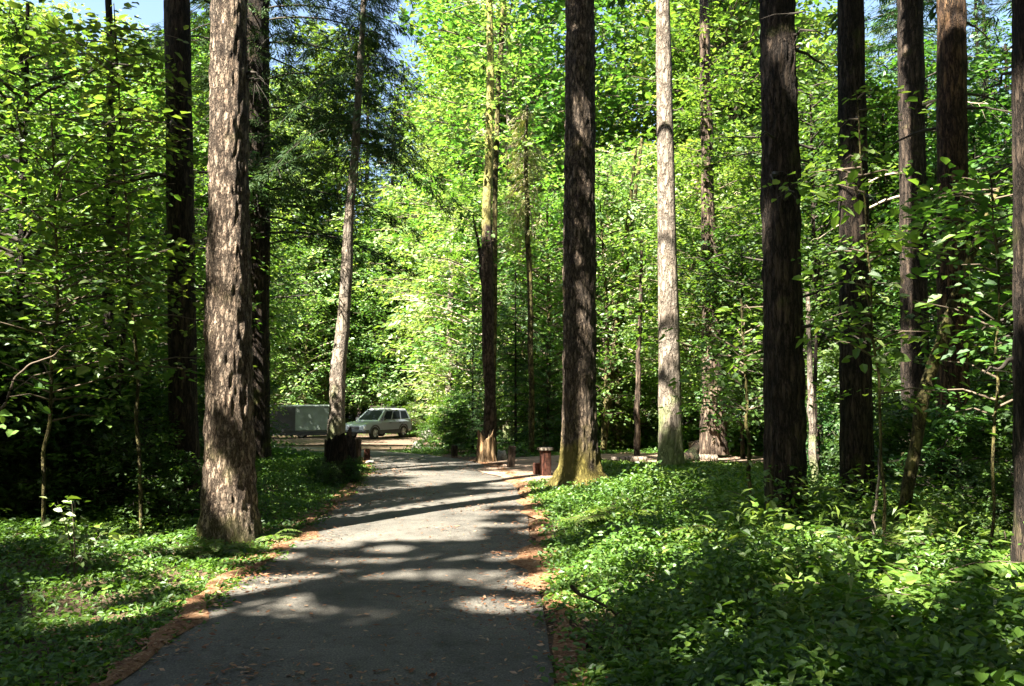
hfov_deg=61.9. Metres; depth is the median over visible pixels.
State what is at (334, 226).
broadleaf tree
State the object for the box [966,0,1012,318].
fir tree
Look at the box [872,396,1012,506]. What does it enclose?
bush
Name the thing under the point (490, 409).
mossy tree
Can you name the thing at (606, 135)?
broadleaf tree
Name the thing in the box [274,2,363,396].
fir tree
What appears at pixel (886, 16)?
fir tree
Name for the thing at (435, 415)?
bush
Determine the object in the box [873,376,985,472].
bush
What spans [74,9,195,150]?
broadleaf tree
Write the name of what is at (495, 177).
mossy tree
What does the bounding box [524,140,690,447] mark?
maple tree
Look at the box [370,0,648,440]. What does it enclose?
broadleaf tree
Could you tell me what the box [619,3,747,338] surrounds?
broadleaf tree
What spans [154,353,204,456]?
bush
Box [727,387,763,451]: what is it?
bush
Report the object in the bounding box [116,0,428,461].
fir tree
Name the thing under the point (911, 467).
leaning tree
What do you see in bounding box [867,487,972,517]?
fern
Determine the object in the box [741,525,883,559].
fern
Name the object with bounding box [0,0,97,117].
broadleaf tree
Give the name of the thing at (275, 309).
maple tree
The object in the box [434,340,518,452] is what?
young fir
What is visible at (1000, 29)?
fir tree
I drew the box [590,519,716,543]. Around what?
fern
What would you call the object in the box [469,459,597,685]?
fallen leaves
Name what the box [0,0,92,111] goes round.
broadleaf tree
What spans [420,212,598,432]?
maple tree
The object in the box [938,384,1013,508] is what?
bush
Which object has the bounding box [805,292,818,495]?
young tree
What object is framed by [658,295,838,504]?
young tree
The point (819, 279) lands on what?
maple tree
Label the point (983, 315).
bush
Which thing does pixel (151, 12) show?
sky
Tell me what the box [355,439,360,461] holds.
wooden post
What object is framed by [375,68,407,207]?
fir tree
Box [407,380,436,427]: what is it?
bush
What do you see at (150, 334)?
bush
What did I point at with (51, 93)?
maple tree
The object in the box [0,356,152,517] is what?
bush
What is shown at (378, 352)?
maple tree
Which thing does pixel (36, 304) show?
bush
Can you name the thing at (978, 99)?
fir tree
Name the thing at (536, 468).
wooden post
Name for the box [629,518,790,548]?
fern
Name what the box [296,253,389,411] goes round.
maple tree
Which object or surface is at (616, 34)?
broadleaf tree
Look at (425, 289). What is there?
broadleaf tree
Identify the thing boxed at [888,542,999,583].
fern
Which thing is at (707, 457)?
log
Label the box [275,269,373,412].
maple tree
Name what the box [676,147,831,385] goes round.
maple tree
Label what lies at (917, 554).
fern
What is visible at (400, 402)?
bush
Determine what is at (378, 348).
broadleaf tree
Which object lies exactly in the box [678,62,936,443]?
maple tree
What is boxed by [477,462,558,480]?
dirt clearing
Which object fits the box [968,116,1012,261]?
maple tree
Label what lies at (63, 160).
maple tree
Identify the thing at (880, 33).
fir tree
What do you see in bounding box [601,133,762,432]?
maple tree
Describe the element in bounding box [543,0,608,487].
fir tree
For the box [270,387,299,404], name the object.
bush
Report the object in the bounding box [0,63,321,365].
maple tree
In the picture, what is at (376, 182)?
fir tree
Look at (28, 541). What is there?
ground cover
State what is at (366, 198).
fir tree
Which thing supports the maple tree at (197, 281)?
on the ground at (172, 579)
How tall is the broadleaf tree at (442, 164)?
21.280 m
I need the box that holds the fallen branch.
[570,584,621,619]
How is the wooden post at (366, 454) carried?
on the ground at (172, 579)
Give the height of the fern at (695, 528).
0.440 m
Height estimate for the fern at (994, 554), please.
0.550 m
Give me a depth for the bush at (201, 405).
14.02 m
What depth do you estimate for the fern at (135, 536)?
10.43 m
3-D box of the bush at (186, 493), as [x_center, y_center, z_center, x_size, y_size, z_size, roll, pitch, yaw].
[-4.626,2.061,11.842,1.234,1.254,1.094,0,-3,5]
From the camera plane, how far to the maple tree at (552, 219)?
28.64 m
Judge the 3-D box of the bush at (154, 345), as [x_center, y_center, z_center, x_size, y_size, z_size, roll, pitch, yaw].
[-7.027,1.359,15.333,2.997,3.045,2.658,1,-3,-13]
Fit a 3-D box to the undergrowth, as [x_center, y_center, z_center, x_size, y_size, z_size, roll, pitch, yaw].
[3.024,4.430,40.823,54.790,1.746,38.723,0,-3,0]
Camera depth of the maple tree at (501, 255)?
33.75 m
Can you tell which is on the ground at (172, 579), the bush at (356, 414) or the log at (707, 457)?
the bush at (356, 414)
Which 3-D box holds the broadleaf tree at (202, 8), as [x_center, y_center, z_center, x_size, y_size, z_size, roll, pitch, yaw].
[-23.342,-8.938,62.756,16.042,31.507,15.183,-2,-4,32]
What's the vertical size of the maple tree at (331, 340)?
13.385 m
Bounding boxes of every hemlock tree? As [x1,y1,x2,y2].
[249,0,464,440]
[498,105,550,451]
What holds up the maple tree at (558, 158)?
on the ground at (172, 579)
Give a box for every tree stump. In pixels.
[314,427,364,483]
[475,429,497,463]
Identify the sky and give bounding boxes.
[3,0,1011,393]
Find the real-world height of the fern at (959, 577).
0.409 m
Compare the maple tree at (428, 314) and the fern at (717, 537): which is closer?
the fern at (717, 537)
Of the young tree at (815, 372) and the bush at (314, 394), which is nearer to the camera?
the young tree at (815, 372)
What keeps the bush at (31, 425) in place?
on the ground at (172, 579)
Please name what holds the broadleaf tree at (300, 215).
on the ground at (172, 579)
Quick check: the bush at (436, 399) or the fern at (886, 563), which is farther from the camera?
the bush at (436, 399)
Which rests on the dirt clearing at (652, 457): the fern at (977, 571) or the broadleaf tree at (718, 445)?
the broadleaf tree at (718, 445)
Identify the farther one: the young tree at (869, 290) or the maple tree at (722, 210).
the maple tree at (722, 210)
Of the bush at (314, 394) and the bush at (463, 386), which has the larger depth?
the bush at (314, 394)
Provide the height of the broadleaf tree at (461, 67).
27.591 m
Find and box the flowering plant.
[41,495,120,576]
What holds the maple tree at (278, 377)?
on the ground at (172, 579)
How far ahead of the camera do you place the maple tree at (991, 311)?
13.60 m
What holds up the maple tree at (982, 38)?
on the ground at (172, 579)
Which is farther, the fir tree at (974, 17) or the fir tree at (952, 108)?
the fir tree at (974, 17)
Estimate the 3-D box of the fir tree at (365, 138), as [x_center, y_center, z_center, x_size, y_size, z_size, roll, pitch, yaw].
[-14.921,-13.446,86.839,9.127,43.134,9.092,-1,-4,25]
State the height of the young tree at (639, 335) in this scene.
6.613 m
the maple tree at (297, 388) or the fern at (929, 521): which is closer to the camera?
the fern at (929, 521)
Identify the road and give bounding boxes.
[109,447,553,685]
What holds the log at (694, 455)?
on the dirt clearing at (652, 457)
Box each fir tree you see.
[2,3,32,113]
[91,0,255,528]
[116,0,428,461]
[192,0,276,545]
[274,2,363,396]
[344,4,390,221]
[348,101,417,401]
[351,149,375,411]
[368,166,381,226]
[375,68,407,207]
[382,67,418,387]
[530,0,564,154]
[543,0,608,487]
[605,4,634,226]
[741,0,879,529]
[803,0,927,502]
[809,0,991,473]
[812,0,1011,330]
[864,0,977,297]
[870,0,983,270]
[872,0,1011,494]
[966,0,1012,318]
[967,0,1010,139]
[967,2,1007,307]
[970,47,1012,331]
[972,0,1012,325]
[978,0,1023,578]
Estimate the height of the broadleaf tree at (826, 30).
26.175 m
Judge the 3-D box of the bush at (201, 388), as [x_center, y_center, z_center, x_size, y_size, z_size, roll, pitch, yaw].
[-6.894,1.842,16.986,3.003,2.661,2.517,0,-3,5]
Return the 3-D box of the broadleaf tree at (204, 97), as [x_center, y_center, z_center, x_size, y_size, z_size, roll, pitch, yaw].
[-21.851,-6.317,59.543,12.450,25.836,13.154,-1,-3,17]
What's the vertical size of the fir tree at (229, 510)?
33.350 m
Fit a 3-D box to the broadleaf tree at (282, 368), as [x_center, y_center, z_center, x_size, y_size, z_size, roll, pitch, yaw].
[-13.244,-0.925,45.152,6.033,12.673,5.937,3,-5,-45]
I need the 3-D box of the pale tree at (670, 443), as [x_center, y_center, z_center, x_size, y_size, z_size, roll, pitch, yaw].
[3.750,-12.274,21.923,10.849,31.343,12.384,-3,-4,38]
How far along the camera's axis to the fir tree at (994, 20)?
22.08 m
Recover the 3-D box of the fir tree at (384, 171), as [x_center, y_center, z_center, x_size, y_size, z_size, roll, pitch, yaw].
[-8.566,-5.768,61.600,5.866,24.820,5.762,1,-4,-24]
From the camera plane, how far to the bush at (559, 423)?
29.89 m
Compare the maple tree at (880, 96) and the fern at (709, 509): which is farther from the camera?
the maple tree at (880, 96)
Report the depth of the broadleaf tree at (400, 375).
59.76 m
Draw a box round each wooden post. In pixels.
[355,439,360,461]
[364,449,369,460]
[451,445,457,457]
[507,446,515,466]
[533,463,539,473]
[537,447,553,475]
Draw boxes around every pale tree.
[289,249,295,402]
[413,173,479,395]
[594,0,758,467]
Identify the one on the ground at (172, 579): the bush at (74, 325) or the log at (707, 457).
the bush at (74, 325)
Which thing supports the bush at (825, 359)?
on the ground at (172, 579)
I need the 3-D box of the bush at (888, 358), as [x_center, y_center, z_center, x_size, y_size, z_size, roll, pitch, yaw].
[7.867,1.542,18.085,3.341,3.222,2.665,1,-3,-11]
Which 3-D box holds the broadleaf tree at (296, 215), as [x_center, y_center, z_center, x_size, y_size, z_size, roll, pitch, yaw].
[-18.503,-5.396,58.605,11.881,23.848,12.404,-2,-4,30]
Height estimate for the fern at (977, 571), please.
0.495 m
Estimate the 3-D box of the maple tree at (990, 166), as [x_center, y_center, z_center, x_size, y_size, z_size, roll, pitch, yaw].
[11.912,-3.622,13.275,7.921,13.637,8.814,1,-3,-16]
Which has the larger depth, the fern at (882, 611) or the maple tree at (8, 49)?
the maple tree at (8, 49)
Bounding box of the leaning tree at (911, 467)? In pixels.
[875,157,1012,532]
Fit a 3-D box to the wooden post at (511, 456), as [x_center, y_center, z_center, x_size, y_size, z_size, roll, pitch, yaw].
[-0.021,2.891,20.821,0.157,0.758,0.157,6,-5,-17]
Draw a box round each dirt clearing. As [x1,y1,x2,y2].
[270,435,440,444]
[290,449,323,451]
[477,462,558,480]
[492,453,762,465]
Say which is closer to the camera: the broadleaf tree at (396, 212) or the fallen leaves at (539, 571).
the fallen leaves at (539, 571)
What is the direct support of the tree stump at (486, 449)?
on the ground at (172, 579)
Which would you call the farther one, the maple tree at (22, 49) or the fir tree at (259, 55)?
the fir tree at (259, 55)
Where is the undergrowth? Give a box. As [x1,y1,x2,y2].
[200,431,829,463]
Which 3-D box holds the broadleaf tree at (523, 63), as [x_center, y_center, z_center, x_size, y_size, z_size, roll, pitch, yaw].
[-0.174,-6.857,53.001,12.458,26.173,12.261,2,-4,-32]
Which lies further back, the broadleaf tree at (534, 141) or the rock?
the broadleaf tree at (534, 141)
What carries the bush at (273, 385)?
on the ground at (172, 579)
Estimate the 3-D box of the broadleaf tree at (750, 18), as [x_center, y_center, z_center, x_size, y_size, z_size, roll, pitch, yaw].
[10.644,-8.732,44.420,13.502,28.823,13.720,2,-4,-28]
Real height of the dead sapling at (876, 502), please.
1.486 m
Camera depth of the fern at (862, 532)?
9.77 m
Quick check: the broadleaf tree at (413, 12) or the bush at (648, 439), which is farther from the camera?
the broadleaf tree at (413, 12)
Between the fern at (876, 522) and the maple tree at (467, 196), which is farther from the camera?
the maple tree at (467, 196)
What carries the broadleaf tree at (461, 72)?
on the ground at (172, 579)
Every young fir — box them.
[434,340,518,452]
[459,258,555,453]
[515,333,562,452]
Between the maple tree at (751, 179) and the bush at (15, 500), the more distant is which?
the maple tree at (751, 179)
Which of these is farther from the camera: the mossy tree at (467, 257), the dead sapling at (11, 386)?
the mossy tree at (467, 257)
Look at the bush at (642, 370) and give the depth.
36.56 m
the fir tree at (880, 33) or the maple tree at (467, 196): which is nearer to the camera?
the maple tree at (467, 196)
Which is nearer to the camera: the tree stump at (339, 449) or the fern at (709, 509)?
the fern at (709, 509)
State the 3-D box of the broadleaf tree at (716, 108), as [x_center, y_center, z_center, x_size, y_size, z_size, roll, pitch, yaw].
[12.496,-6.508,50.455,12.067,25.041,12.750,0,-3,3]
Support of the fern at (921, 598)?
on the ground at (172, 579)
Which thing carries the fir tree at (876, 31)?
on the ground at (172, 579)
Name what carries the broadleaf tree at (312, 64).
on the ground at (172, 579)
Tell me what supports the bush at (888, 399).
on the ground at (172, 579)
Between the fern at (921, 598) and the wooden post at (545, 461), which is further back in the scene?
the wooden post at (545, 461)
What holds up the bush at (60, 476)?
on the ground at (172, 579)
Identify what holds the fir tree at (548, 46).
on the ground at (172, 579)
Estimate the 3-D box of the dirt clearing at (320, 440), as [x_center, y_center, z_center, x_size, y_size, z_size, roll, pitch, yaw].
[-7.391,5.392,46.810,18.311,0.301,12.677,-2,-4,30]
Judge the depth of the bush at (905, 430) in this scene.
13.27 m
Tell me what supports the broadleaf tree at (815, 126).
on the ground at (172, 579)
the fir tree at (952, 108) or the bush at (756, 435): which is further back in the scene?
the bush at (756, 435)
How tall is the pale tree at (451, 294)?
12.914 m
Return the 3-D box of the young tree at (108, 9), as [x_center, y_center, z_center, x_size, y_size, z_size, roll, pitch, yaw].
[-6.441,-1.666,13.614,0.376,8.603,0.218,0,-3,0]
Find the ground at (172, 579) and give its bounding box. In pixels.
[0,397,988,685]
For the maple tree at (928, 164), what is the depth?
29.61 m
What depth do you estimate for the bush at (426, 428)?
33.71 m
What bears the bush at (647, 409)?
on the ground at (172, 579)
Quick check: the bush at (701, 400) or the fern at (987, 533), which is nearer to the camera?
the fern at (987, 533)
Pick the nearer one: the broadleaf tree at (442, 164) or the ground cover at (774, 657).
the ground cover at (774, 657)
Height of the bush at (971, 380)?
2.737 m
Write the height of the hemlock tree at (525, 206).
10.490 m
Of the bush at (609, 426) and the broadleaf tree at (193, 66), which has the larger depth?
the broadleaf tree at (193, 66)
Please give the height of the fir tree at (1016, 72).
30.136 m
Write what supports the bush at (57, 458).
on the ground at (172, 579)
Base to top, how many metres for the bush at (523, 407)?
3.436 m
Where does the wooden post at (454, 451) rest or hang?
on the ground at (172, 579)
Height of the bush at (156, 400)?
2.932 m
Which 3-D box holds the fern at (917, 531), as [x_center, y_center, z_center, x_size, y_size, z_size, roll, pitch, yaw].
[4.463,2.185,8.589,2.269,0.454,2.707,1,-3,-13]
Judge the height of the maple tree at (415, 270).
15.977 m
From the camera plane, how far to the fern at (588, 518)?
11.61 m
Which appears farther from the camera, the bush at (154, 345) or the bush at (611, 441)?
the bush at (611, 441)
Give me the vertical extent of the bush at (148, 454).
2.035 m
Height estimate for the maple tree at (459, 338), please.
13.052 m
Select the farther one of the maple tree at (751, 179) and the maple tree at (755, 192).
the maple tree at (755, 192)
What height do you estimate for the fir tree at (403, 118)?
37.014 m
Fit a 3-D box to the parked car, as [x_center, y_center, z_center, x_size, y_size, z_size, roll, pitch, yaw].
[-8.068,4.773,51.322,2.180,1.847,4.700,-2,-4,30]
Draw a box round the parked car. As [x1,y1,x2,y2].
[345,406,412,438]
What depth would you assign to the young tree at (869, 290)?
9.62 m
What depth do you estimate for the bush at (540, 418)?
37.50 m
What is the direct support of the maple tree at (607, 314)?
on the ground at (172, 579)
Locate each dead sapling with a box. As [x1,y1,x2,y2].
[0,345,69,410]
[870,453,880,539]
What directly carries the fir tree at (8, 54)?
on the ground at (172, 579)
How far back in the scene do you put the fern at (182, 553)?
9.48 m
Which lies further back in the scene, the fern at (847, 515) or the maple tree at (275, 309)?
the maple tree at (275, 309)
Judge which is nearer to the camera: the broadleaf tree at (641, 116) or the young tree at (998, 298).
the young tree at (998, 298)
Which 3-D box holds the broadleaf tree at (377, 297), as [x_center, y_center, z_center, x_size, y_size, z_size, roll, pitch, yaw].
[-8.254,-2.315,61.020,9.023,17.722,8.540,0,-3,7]
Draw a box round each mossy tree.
[429,0,546,456]
[443,204,513,286]
[492,2,505,395]
[595,145,657,447]
[597,138,683,447]
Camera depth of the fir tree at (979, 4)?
70.62 m
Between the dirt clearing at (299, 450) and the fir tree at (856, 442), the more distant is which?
the dirt clearing at (299, 450)
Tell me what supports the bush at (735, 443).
on the ground at (172, 579)
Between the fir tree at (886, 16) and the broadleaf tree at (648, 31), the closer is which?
the fir tree at (886, 16)
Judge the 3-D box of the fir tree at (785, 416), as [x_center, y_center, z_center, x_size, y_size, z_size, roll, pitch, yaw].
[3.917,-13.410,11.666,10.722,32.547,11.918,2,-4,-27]
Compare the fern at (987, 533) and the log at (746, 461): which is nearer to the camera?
the fern at (987, 533)
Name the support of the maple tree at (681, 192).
on the ground at (172, 579)
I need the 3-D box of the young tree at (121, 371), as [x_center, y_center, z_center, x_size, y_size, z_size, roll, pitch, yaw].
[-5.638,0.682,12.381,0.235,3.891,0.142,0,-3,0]
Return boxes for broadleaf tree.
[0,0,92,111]
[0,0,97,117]
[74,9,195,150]
[134,39,209,146]
[139,7,285,318]
[156,70,285,271]
[200,98,324,391]
[269,63,388,400]
[269,65,382,387]
[269,210,316,417]
[270,11,418,386]
[329,205,425,407]
[337,186,431,405]
[352,75,540,403]
[353,27,506,392]
[359,186,437,411]
[369,0,538,362]
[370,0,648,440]
[374,16,557,414]
[396,0,564,385]
[406,208,458,395]
[414,36,598,434]
[448,43,602,433]
[469,0,689,372]
[533,60,656,354]
[558,0,753,358]
[561,0,837,360]
[595,0,836,343]
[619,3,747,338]
[646,28,760,355]
[651,0,761,454]
[678,0,836,347]
[723,0,895,150]
[797,47,837,156]
[798,119,872,344]
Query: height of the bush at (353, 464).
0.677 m
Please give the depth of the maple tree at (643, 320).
43.61 m
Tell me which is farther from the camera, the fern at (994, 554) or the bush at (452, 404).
the bush at (452, 404)
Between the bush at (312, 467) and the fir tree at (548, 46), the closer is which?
the bush at (312, 467)
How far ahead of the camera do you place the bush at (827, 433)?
15.63 m
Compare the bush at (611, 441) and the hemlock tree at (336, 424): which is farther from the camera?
the bush at (611, 441)
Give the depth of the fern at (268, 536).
10.75 m
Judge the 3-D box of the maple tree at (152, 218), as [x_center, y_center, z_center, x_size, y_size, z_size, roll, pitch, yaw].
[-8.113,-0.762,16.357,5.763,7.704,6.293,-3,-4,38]
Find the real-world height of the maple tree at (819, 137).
10.368 m
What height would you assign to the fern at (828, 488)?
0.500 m
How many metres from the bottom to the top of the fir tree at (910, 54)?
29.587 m
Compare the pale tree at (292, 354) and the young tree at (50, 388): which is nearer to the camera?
the young tree at (50, 388)
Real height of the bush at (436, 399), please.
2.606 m
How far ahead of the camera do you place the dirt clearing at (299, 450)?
31.09 m
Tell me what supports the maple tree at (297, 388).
on the ground at (172, 579)
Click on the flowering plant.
(81, 539)
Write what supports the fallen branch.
on the ground cover at (774, 657)
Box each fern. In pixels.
[110,532,174,547]
[134,545,212,561]
[167,539,258,557]
[255,528,302,542]
[554,506,663,524]
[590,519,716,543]
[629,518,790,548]
[655,525,824,550]
[665,492,761,519]
[684,490,764,526]
[721,547,932,585]
[723,591,939,646]
[740,568,1023,648]
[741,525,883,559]
[758,502,896,536]
[790,548,1023,601]
[792,537,949,567]
[804,519,951,543]
[808,487,972,508]
[817,524,1010,571]
[819,588,1023,667]
[828,512,1012,545]
[848,545,1023,617]
[849,503,1012,539]
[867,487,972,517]
[873,558,1023,604]
[877,498,1013,544]
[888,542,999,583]
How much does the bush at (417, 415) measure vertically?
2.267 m
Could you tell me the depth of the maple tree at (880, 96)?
20.12 m
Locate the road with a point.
(328, 621)
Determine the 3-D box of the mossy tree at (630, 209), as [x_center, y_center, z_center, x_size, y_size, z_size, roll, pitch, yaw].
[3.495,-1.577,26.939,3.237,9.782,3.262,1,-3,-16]
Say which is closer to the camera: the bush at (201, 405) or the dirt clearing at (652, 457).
the bush at (201, 405)
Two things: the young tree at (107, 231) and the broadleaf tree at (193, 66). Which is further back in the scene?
the broadleaf tree at (193, 66)
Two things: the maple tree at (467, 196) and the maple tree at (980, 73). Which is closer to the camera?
the maple tree at (980, 73)
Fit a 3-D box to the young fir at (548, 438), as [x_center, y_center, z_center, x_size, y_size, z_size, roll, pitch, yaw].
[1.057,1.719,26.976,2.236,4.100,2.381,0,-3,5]
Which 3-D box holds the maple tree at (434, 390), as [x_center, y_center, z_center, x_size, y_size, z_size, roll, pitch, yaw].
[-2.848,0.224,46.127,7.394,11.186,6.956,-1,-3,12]
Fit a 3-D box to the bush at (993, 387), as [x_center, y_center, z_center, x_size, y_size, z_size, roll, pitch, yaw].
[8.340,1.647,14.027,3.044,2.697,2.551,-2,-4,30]
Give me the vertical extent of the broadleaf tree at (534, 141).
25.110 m
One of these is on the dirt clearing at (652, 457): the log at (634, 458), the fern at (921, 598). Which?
the log at (634, 458)
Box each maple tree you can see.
[0,0,256,486]
[0,4,126,312]
[0,47,205,330]
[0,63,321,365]
[0,92,262,385]
[7,101,206,320]
[8,103,166,314]
[81,123,343,377]
[196,218,330,371]
[198,257,296,411]
[269,238,365,404]
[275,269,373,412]
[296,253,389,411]
[305,223,419,413]
[307,255,373,421]
[332,276,411,407]
[378,175,542,439]
[387,202,502,373]
[394,249,505,411]
[402,167,562,418]
[418,211,552,436]
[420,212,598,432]
[439,223,545,438]
[446,194,602,428]
[451,172,634,445]
[463,133,634,409]
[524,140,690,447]
[524,177,681,450]
[551,148,691,401]
[597,251,657,368]
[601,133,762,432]
[602,240,697,393]
[613,163,757,414]
[613,197,806,413]
[624,223,750,392]
[654,139,885,448]
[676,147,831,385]
[677,218,831,458]
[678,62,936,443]
[724,130,898,384]
[740,88,1008,408]
[753,65,1011,410]
[801,154,894,365]
[803,33,1012,397]
[820,118,1002,336]
[869,90,1012,387]
[870,126,1012,379]
[881,12,1012,381]
[892,153,1012,460]
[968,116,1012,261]
[968,142,1011,181]
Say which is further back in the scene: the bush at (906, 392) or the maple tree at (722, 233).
the maple tree at (722, 233)
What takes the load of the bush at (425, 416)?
on the ground at (172, 579)
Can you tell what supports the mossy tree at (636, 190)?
on the ground at (172, 579)
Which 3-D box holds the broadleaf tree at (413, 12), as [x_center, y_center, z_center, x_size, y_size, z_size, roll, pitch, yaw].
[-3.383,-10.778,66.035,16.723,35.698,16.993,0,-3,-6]
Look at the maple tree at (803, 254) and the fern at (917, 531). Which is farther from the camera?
the maple tree at (803, 254)
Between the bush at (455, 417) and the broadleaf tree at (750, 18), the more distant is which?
the broadleaf tree at (750, 18)
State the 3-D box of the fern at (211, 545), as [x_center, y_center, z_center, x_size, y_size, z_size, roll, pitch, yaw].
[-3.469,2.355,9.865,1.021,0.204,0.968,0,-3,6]
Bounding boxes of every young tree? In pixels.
[0,0,257,532]
[0,62,203,534]
[100,0,115,501]
[113,257,133,505]
[606,222,690,455]
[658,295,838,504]
[762,80,981,539]
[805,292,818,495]
[813,327,821,478]
[891,149,1012,549]
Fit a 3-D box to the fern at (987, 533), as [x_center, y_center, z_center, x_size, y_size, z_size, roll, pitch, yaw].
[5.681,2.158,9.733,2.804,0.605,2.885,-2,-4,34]
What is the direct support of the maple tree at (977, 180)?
on the ground at (172, 579)
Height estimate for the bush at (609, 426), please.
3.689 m
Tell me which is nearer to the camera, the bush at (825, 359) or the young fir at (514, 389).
the bush at (825, 359)
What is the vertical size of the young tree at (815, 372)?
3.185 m
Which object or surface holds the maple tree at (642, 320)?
on the ground at (172, 579)
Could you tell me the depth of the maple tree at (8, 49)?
17.34 m
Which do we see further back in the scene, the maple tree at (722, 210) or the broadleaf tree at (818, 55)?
the broadleaf tree at (818, 55)
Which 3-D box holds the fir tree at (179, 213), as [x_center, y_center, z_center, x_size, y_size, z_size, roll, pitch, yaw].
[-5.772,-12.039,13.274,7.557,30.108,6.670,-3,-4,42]
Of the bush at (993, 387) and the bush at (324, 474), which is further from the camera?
the bush at (324, 474)
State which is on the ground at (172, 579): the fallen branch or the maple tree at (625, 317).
the maple tree at (625, 317)
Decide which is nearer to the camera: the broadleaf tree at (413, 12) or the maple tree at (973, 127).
the maple tree at (973, 127)
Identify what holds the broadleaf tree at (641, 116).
on the ground at (172, 579)
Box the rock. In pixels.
[497,450,506,459]
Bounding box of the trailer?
[270,405,328,437]
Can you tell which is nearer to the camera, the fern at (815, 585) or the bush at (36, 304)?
the fern at (815, 585)
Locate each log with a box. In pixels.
[611,456,646,462]
[684,451,699,461]
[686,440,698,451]
[699,454,717,459]
[720,461,762,463]
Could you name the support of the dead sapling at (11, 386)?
on the ground at (172, 579)
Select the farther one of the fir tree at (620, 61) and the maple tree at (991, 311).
the fir tree at (620, 61)
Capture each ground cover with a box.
[0,447,446,685]
[517,432,1023,685]
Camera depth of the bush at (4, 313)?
12.08 m
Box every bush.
[0,286,114,492]
[0,295,63,518]
[0,334,136,527]
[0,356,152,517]
[0,357,57,522]
[25,295,121,479]
[33,411,153,522]
[35,382,138,501]
[45,336,204,507]
[69,305,167,375]
[71,381,204,501]
[72,397,203,526]
[84,337,202,457]
[122,448,203,532]
[132,368,204,461]
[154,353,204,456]
[197,369,289,444]
[198,361,270,441]
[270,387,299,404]
[296,380,328,404]
[301,456,329,485]
[313,461,345,488]
[328,377,384,422]
[340,456,367,483]
[368,389,423,433]
[405,400,429,435]
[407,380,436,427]
[411,422,442,448]
[423,393,442,439]
[425,392,466,446]
[427,391,482,444]
[430,377,507,439]
[431,391,498,449]
[433,409,477,452]
[504,367,562,446]
[509,374,562,446]
[534,392,602,449]
[596,371,658,449]
[597,366,648,448]
[597,368,658,451]
[598,378,658,448]
[628,362,687,435]
[656,394,702,448]
[681,368,750,449]
[726,395,763,451]
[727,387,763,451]
[728,365,806,452]
[805,343,886,470]
[805,391,839,485]
[817,342,934,472]
[818,385,932,484]
[832,395,984,486]
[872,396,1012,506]
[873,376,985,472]
[927,364,1012,472]
[928,366,1012,476]
[931,302,1012,383]
[933,450,1013,540]
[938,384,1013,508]
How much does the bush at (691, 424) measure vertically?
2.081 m
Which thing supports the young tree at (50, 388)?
on the ground at (172, 579)
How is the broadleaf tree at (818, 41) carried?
on the ground at (172, 579)
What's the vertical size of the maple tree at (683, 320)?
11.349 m
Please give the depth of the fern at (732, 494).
12.24 m
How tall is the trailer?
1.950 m
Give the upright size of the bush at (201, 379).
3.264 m
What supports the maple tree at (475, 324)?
on the ground at (172, 579)
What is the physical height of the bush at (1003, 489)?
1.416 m

